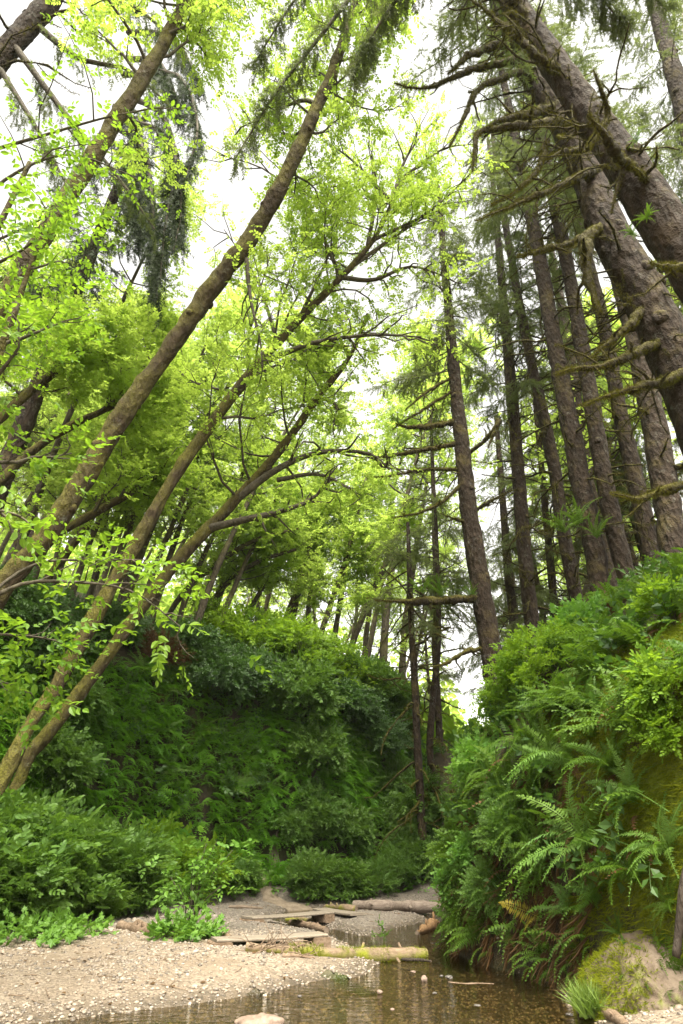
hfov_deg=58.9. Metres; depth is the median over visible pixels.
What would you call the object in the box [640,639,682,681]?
sword fern
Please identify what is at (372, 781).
lady fern
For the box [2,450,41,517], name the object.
alder tree
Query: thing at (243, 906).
driftwood log
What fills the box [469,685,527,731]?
lady fern
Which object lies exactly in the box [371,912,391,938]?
herb clump
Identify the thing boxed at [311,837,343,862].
sword fern
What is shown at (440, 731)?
spruce tree
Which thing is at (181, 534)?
alder tree
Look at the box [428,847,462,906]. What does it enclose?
broad leaved shrub
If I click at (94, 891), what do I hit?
leafy shrub
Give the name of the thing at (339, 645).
yellow green shrub
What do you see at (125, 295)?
alder tree
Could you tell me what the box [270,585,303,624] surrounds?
alder tree
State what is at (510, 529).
spruce tree
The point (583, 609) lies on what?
broad leaved shrub
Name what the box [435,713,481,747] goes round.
yellow green shrub
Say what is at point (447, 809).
sword fern
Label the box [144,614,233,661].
dark shrub
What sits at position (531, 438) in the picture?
alder tree
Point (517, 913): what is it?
yellowing fern
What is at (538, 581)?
spruce tree
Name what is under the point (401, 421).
perched fern
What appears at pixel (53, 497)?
alder tree
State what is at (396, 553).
spruce tree
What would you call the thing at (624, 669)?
sword fern
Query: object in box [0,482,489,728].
forest
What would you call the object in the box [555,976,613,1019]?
grass tuft
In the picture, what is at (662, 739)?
leafy shrub
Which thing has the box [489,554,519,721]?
spruce tree
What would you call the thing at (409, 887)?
ground cover
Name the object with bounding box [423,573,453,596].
perched fern
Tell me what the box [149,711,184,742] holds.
sword fern
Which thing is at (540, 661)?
yellow green shrub
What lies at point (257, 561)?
alder tree
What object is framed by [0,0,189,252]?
spruce tree
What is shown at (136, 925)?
driftwood log
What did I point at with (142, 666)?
sword fern
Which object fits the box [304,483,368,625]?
alder tree
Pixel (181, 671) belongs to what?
sword fern
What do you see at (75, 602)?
undergrowth
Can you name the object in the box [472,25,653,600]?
spruce tree
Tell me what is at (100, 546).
alder tree
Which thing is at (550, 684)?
lady fern
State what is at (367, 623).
alder tree
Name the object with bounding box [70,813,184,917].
leafy shrub
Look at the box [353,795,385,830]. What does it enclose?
sword fern
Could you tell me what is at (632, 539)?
spruce tree
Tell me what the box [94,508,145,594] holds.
alder tree
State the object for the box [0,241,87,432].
alder tree
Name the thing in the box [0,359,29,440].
alder tree
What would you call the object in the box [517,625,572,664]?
sword fern
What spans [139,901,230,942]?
herb clump
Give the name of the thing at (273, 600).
tree
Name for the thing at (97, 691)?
leafy shrub
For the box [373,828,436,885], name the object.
leafy shrub
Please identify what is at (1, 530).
alder tree
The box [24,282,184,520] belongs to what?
alder tree
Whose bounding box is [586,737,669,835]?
sword fern
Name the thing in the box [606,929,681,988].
sword fern
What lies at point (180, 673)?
sword fern
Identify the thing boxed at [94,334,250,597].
alder tree
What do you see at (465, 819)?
strap fern
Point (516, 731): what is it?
sword fern
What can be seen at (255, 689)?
lady fern
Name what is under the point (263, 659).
dark shrub
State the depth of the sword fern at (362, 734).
26.36 m
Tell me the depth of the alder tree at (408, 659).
76.47 m
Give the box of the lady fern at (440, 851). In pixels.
[421,815,453,884]
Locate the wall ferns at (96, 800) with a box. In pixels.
[0,636,426,899]
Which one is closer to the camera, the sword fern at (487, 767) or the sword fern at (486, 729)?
the sword fern at (487, 767)
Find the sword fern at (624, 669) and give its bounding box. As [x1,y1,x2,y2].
[587,620,682,727]
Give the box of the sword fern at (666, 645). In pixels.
[662,643,682,674]
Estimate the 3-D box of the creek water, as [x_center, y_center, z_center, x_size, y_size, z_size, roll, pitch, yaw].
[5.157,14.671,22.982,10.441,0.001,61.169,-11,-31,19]
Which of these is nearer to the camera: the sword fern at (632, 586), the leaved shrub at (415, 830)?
the sword fern at (632, 586)
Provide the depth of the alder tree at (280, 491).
30.11 m
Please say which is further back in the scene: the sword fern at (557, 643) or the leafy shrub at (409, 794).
the leafy shrub at (409, 794)
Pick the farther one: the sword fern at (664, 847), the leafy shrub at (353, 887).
the leafy shrub at (353, 887)
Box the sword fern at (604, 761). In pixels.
[555,718,640,826]
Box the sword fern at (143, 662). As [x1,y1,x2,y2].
[121,646,162,688]
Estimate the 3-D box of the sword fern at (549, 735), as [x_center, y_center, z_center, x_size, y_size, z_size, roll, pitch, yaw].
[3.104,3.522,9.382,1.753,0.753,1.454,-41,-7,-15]
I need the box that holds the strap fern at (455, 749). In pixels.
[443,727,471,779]
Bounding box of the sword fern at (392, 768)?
[381,757,396,780]
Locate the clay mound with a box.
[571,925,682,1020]
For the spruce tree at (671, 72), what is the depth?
27.69 m
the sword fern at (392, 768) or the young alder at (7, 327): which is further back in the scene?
the sword fern at (392, 768)
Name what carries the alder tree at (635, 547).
on the ground at (244, 975)
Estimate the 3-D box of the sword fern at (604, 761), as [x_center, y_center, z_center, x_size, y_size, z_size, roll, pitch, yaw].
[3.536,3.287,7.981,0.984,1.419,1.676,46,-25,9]
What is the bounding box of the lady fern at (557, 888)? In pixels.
[548,878,571,918]
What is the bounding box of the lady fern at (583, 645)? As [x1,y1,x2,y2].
[558,610,622,676]
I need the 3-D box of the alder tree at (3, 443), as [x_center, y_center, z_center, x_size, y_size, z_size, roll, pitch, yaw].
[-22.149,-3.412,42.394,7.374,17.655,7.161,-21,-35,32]
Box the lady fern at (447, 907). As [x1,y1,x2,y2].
[429,879,467,936]
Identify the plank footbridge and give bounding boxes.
[207,931,330,947]
[239,911,334,922]
[313,908,365,915]
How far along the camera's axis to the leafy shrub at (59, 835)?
12.11 m
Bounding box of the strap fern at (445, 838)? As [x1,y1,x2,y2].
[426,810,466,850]
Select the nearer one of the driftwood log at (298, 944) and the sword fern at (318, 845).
the driftwood log at (298, 944)
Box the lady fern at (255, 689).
[248,685,263,699]
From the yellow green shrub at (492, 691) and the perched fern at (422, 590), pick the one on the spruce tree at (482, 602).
the perched fern at (422, 590)
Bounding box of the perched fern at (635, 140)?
[628,129,644,149]
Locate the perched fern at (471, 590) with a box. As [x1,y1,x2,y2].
[454,580,477,594]
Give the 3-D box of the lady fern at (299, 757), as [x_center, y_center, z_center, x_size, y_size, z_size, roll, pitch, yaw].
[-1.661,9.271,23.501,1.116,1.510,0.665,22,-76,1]
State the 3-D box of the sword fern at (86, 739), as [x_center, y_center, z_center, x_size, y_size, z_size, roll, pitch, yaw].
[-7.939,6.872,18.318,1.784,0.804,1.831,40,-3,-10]
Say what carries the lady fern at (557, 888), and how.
on the ground at (244, 975)
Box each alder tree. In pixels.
[0,0,304,324]
[0,0,432,609]
[0,88,508,797]
[0,202,64,429]
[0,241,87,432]
[0,276,162,423]
[0,295,204,486]
[0,345,143,558]
[0,357,128,481]
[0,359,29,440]
[0,392,90,496]
[0,401,136,579]
[0,494,24,546]
[0,496,45,565]
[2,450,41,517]
[9,259,429,801]
[13,412,223,595]
[15,149,221,553]
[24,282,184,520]
[37,408,179,611]
[41,306,104,585]
[41,377,198,585]
[45,357,129,586]
[52,353,150,583]
[61,357,172,599]
[64,529,100,586]
[75,413,197,545]
[78,516,120,595]
[84,348,197,601]
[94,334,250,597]
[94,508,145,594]
[95,281,251,577]
[120,275,326,617]
[134,470,215,587]
[136,417,239,626]
[142,398,260,635]
[142,494,189,595]
[145,510,202,580]
[148,358,296,618]
[163,489,331,626]
[165,559,208,612]
[168,469,238,615]
[170,424,280,623]
[175,514,329,619]
[177,424,291,620]
[187,331,355,642]
[194,487,277,608]
[207,457,318,627]
[212,561,245,610]
[227,503,339,616]
[231,542,277,614]
[256,482,344,652]
[260,441,335,630]
[260,455,350,651]
[261,473,332,627]
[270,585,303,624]
[271,555,333,634]
[273,398,368,634]
[283,491,383,645]
[286,610,319,651]
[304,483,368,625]
[321,459,400,636]
[323,453,399,650]
[328,540,411,653]
[329,596,377,652]
[332,491,428,657]
[339,308,504,661]
[345,333,496,677]
[347,378,450,655]
[354,487,421,658]
[361,568,424,658]
[378,535,466,670]
[394,492,489,702]
[483,260,682,601]
[485,415,627,587]
[494,285,681,597]
[531,529,584,615]
[539,507,585,616]
[544,474,644,590]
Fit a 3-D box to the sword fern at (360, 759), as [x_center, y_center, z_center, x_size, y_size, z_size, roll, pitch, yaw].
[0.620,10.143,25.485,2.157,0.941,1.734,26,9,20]
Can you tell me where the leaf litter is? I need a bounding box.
[0,902,399,1008]
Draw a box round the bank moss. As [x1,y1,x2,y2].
[529,610,682,969]
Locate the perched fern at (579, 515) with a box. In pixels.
[555,496,602,524]
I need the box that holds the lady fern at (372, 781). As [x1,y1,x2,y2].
[354,767,379,791]
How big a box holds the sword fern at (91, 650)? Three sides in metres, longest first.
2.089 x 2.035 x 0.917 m
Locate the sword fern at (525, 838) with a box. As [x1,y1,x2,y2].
[501,807,565,884]
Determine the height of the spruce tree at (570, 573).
37.686 m
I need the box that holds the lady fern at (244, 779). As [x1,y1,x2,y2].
[221,767,260,804]
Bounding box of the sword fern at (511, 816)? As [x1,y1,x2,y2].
[480,789,547,860]
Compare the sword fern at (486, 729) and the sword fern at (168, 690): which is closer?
the sword fern at (486, 729)
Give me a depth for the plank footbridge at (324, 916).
14.10 m
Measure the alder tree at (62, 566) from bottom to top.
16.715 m
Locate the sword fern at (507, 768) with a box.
[462,745,522,795]
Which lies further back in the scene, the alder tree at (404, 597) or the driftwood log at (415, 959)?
the alder tree at (404, 597)
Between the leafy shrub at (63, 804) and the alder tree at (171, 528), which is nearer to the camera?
the leafy shrub at (63, 804)
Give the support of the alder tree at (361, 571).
on the ground at (244, 975)
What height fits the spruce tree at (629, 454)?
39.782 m
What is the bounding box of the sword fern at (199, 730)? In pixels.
[181,711,226,749]
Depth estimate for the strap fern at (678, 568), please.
10.13 m
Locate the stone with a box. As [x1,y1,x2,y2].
[421,975,426,980]
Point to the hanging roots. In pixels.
(564, 944)
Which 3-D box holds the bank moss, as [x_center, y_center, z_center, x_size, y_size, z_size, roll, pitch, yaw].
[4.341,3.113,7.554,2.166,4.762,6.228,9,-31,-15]
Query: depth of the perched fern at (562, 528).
18.87 m
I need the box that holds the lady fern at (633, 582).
[614,575,643,601]
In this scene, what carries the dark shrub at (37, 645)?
on the ground at (244, 975)
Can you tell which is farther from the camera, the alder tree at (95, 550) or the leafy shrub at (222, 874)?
the alder tree at (95, 550)
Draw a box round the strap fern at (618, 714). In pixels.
[553,661,654,738]
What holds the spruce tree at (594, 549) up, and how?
on the ground at (244, 975)
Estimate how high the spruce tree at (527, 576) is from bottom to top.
40.883 m
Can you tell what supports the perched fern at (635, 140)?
attached to the spruce tree at (636, 179)
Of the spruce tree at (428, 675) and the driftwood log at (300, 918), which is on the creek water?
the driftwood log at (300, 918)
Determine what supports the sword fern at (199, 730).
on the ground at (244, 975)
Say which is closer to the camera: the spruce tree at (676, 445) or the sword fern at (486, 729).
the sword fern at (486, 729)
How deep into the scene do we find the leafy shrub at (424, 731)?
33.53 m
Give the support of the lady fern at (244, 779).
on the ground at (244, 975)
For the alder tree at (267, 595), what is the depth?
39.05 m
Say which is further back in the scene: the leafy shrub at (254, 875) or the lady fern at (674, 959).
the leafy shrub at (254, 875)
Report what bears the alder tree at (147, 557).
on the ground at (244, 975)
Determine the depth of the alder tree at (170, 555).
28.08 m
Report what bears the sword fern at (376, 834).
on the ground at (244, 975)
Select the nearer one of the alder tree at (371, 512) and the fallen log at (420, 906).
the fallen log at (420, 906)
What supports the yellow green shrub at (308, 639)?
on the ground at (244, 975)
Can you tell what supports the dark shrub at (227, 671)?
on the ground at (244, 975)
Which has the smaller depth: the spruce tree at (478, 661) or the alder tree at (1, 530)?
the spruce tree at (478, 661)
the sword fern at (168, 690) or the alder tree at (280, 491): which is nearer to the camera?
the sword fern at (168, 690)
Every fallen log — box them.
[228,923,428,961]
[323,902,357,910]
[352,898,445,913]
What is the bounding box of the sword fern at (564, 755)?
[502,697,594,807]
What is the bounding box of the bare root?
[672,868,682,958]
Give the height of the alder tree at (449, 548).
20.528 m
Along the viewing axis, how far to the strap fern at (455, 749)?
12.58 m
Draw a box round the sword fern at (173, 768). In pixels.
[155,742,196,785]
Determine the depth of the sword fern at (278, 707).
24.53 m
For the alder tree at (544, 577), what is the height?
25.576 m
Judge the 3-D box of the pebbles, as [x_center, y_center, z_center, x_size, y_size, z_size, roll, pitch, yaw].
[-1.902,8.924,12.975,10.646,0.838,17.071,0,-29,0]
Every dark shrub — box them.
[0,559,74,643]
[0,592,98,662]
[72,597,155,650]
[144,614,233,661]
[178,640,265,706]
[220,637,295,697]
[330,671,389,724]
[350,710,413,757]
[403,730,425,763]
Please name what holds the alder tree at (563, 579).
on the ground at (244, 975)
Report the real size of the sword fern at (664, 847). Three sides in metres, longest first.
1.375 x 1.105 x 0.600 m
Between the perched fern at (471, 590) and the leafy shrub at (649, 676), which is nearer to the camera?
the leafy shrub at (649, 676)
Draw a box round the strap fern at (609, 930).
[597,910,627,941]
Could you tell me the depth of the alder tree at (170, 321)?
21.74 m
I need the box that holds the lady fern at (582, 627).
[556,607,626,668]
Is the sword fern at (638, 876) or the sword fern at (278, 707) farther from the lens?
the sword fern at (278, 707)
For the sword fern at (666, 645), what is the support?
on the ground at (244, 975)
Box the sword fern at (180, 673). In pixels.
[165,662,193,688]
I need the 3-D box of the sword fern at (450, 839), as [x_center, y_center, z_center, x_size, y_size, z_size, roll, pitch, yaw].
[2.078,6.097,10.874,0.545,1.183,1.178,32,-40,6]
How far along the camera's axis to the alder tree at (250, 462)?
29.72 m
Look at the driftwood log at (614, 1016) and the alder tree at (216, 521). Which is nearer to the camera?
the driftwood log at (614, 1016)
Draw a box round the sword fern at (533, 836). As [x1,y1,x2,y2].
[503,808,565,885]
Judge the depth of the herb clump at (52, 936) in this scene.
9.69 m
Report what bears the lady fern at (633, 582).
on the ground at (244, 975)
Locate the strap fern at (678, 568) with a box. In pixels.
[640,567,681,586]
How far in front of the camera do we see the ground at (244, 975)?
8.72 m
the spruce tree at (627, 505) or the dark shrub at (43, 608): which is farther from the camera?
the spruce tree at (627, 505)
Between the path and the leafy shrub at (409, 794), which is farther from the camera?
the leafy shrub at (409, 794)
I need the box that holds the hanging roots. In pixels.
[431,761,597,999]
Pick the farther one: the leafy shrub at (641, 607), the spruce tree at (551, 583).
the spruce tree at (551, 583)
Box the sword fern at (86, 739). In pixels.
[72,726,104,758]
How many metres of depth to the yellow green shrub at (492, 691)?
11.96 m
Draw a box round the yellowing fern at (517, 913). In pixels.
[498,893,539,930]
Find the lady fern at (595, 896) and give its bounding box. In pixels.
[563,859,610,915]
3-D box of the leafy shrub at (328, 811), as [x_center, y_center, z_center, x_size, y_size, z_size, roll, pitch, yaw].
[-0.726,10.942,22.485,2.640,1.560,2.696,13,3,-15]
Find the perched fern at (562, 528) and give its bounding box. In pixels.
[535,504,591,532]
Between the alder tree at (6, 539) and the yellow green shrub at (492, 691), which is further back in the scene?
the alder tree at (6, 539)
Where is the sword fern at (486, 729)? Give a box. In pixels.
[459,716,494,742]
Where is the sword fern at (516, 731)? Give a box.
[474,679,567,788]
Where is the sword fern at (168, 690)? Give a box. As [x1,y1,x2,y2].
[151,670,189,702]
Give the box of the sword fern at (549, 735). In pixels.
[507,697,571,787]
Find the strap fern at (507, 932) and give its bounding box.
[480,911,514,947]
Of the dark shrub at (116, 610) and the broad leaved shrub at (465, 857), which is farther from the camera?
the dark shrub at (116, 610)
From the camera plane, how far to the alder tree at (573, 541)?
45.65 m
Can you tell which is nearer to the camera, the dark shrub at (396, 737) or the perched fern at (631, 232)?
the perched fern at (631, 232)
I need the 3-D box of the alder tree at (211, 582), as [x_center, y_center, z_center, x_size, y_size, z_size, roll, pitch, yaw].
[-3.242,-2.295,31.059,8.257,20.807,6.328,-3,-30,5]
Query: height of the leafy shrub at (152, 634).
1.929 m
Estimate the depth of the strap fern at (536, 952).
8.31 m
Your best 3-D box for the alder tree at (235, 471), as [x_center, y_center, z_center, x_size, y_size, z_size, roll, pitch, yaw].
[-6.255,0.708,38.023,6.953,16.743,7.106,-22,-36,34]
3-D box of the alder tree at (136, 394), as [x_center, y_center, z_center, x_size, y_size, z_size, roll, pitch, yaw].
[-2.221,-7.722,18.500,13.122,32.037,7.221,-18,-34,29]
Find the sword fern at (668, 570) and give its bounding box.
[646,552,682,582]
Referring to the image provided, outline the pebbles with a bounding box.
[0,895,682,1023]
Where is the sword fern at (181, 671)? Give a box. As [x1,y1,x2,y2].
[165,662,190,694]
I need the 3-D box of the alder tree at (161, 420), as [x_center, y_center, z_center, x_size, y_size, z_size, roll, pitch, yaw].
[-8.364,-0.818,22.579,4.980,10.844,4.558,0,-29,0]
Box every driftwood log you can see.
[116,919,176,936]
[211,925,231,935]
[229,904,262,908]
[282,951,314,958]
[283,942,311,945]
[285,917,312,921]
[288,919,328,932]
[401,957,430,961]
[415,912,439,934]
[448,982,493,984]
[576,1006,628,1023]
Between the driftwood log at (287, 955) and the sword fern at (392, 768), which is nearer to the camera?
the driftwood log at (287, 955)
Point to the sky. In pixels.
(239, 197)
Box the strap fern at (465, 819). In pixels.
[454,788,483,827]
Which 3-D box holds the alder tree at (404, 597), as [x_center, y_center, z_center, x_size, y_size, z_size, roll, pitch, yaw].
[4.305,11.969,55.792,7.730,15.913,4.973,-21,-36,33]
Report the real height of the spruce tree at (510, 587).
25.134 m
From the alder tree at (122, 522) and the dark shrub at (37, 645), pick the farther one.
the alder tree at (122, 522)
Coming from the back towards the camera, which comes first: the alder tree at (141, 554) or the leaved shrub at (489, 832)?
the alder tree at (141, 554)
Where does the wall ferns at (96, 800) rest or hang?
on the ground at (244, 975)
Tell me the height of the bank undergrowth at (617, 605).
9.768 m
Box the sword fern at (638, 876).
[565,831,681,904]
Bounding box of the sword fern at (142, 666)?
[128,652,166,680]
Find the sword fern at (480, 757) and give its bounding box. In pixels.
[446,730,495,790]
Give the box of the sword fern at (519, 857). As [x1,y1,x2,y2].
[505,822,563,904]
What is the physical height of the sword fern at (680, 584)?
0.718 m
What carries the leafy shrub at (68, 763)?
on the ground at (244, 975)
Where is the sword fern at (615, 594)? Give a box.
[575,568,640,606]
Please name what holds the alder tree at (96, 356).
on the ground at (244, 975)
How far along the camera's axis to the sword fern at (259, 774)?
22.38 m
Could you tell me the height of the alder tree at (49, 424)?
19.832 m
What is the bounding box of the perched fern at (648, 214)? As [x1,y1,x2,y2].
[632,203,658,224]
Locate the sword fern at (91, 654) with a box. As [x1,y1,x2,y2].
[83,646,99,663]
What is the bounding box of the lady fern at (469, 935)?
[445,891,485,952]
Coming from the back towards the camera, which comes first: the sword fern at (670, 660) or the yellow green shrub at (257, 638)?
the yellow green shrub at (257, 638)
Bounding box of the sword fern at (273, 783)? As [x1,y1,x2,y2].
[248,760,288,799]
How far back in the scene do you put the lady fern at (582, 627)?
10.99 m
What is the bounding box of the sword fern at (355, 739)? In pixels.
[336,719,370,752]
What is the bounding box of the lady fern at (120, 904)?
[91,886,143,918]
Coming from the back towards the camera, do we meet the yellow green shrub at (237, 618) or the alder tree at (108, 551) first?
the alder tree at (108, 551)
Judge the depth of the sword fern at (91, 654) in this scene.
20.66 m
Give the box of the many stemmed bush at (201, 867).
[145,825,261,919]
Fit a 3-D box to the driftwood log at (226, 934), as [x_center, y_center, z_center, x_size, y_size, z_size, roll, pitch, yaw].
[-2.146,7.198,10.364,0.208,0.240,1.037,18,-34,-28]
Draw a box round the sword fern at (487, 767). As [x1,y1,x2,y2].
[462,737,518,806]
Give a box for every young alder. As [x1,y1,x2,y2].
[0,5,219,374]
[0,161,272,754]
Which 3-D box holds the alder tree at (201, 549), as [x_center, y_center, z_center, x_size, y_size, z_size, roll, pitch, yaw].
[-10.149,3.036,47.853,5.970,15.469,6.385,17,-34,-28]
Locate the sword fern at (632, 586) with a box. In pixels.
[616,575,674,593]
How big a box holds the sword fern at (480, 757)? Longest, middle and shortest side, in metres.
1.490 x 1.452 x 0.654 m
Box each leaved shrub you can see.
[358,856,403,898]
[371,755,413,798]
[376,847,426,891]
[382,795,443,841]
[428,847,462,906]
[444,726,498,786]
[446,821,482,877]
[454,852,516,918]
[470,780,540,862]
[476,776,519,812]
[543,589,605,641]
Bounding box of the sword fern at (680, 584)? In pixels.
[643,564,682,599]
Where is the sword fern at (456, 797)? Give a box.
[449,787,468,811]
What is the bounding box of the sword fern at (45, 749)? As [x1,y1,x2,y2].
[9,719,54,778]
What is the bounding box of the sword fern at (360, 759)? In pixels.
[349,740,378,775]
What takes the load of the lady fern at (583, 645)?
on the ground at (244, 975)
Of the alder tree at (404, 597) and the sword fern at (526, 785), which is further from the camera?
the alder tree at (404, 597)
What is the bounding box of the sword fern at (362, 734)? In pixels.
[353,720,379,750]
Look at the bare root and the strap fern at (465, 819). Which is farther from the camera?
the strap fern at (465, 819)
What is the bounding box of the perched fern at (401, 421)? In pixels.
[391,415,408,425]
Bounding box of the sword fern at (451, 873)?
[443,833,473,891]
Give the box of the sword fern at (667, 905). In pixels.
[643,866,679,924]
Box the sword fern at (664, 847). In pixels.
[612,789,682,905]
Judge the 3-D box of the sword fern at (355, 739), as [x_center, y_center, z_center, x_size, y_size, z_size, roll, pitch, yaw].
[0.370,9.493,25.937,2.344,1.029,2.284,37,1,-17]
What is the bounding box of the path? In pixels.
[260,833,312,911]
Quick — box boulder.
[234,1012,284,1023]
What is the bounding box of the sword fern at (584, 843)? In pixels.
[513,760,627,900]
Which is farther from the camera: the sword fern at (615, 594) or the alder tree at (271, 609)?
the alder tree at (271, 609)
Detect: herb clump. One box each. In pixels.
[0,905,87,947]
[20,906,119,938]
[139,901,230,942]
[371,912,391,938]
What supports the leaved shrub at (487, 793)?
on the ground at (244, 975)
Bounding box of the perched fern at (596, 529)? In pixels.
[573,510,612,537]
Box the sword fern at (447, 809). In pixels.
[433,786,462,844]
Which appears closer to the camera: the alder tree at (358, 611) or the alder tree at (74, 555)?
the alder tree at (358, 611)
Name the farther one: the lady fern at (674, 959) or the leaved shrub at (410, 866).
the leaved shrub at (410, 866)
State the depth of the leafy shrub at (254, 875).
18.85 m
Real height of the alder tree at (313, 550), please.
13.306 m
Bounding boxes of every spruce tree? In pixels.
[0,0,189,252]
[0,29,211,509]
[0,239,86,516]
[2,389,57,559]
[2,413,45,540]
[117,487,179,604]
[220,0,682,302]
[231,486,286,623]
[299,563,342,648]
[345,522,494,862]
[364,173,514,722]
[376,490,503,819]
[386,416,492,747]
[392,0,682,520]
[407,580,462,744]
[440,412,559,718]
[445,137,570,648]
[449,23,657,599]
[459,121,614,601]
[460,556,507,731]
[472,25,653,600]
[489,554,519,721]
[490,430,567,646]
[496,526,526,661]
[497,368,622,641]
[503,240,640,604]
[511,0,682,574]
[524,79,682,577]
[548,299,649,581]
[550,409,640,582]
[561,319,682,598]
[609,0,682,312]
[656,262,682,504]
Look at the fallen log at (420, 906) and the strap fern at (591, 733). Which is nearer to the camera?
the strap fern at (591, 733)
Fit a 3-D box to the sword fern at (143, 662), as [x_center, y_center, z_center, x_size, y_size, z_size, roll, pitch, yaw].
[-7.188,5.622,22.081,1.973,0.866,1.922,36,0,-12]
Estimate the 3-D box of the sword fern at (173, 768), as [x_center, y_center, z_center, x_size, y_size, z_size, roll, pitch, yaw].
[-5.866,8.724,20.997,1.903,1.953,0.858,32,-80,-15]
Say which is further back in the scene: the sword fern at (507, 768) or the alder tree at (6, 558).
the alder tree at (6, 558)
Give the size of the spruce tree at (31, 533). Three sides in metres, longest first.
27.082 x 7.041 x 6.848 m
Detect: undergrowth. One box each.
[0,565,457,878]
[423,548,682,908]
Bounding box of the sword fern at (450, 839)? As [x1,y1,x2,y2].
[430,824,460,882]
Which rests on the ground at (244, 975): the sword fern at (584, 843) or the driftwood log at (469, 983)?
the sword fern at (584, 843)
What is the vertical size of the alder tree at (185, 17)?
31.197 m
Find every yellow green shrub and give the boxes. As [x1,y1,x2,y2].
[184,591,253,647]
[188,600,280,649]
[218,603,302,657]
[261,614,351,671]
[305,628,380,689]
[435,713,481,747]
[457,645,542,719]
[481,609,591,694]
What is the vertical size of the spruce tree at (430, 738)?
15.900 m
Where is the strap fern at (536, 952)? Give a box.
[508,914,549,966]
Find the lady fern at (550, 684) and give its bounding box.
[513,666,575,720]
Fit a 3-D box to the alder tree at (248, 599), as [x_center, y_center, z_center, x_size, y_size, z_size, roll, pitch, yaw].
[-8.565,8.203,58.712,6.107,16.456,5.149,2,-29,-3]
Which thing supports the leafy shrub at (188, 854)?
on the ground at (244, 975)
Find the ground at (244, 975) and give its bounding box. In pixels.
[0,581,682,1023]
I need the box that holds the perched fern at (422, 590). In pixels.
[404,575,435,595]
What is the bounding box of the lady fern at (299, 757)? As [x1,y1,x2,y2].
[289,737,311,759]
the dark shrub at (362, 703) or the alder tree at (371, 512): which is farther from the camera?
the alder tree at (371, 512)
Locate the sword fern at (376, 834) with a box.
[367,808,388,849]
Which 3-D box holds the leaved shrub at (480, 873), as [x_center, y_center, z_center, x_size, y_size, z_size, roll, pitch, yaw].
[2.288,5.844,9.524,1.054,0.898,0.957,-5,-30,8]
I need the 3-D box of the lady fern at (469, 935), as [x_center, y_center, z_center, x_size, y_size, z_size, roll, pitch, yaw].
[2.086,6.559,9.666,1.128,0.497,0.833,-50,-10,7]
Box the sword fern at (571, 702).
[535,668,627,709]
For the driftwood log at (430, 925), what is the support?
on the creek water
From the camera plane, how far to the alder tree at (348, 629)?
72.97 m
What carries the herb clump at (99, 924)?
on the ground at (244, 975)
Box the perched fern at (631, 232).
[621,223,638,239]
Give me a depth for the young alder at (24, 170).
11.17 m
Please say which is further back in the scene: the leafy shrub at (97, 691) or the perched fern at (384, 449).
the perched fern at (384, 449)
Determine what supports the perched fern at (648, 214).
attached to the spruce tree at (636, 179)
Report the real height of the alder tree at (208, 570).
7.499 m
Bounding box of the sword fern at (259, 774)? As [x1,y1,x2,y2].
[238,759,274,788]
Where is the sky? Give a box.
[0,0,682,724]
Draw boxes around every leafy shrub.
[0,711,109,808]
[0,780,119,929]
[0,790,71,899]
[0,802,58,922]
[0,824,85,928]
[26,787,129,919]
[31,814,146,920]
[38,658,117,730]
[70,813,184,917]
[93,814,176,912]
[125,807,209,892]
[132,624,199,667]
[149,828,208,906]
[166,831,247,905]
[212,856,273,899]
[253,651,350,722]
[268,804,320,852]
[278,845,351,905]
[286,715,357,777]
[288,777,352,842]
[320,794,379,855]
[321,856,380,903]
[336,648,410,699]
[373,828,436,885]
[378,666,428,719]
[378,795,443,838]
[379,762,455,827]
[396,712,426,744]
[408,697,486,772]
[614,692,682,763]
[615,637,682,734]
[622,569,682,628]
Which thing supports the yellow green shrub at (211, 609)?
on the ground at (244, 975)
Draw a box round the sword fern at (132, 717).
[113,701,151,722]
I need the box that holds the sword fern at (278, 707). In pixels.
[264,700,299,717]
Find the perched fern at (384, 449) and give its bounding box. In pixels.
[376,441,392,455]
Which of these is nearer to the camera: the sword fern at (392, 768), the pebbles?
the pebbles
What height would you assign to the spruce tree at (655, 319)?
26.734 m
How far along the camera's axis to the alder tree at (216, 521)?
19.25 m
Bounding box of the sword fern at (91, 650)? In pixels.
[83,632,113,665]
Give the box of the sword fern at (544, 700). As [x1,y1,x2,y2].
[506,669,588,715]
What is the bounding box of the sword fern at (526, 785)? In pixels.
[492,764,559,827]
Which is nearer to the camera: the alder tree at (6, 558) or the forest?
the alder tree at (6, 558)
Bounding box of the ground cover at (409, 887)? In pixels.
[64,802,446,897]
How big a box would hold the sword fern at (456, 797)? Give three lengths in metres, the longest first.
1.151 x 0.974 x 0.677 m
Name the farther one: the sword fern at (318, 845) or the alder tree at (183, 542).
the alder tree at (183, 542)
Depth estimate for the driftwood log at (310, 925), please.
13.66 m
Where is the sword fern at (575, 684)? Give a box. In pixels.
[515,660,604,733]
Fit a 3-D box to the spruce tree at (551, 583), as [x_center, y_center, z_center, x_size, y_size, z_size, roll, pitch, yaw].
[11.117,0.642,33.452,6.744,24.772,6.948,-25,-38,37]
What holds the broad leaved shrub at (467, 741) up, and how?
on the ground at (244, 975)
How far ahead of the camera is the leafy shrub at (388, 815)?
23.90 m
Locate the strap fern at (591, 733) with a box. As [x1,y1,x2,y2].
[545,676,604,745]
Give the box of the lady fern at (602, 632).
[559,600,653,652]
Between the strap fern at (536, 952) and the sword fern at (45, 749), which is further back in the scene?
the sword fern at (45, 749)
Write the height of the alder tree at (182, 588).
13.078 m
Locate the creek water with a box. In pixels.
[33,910,598,1023]

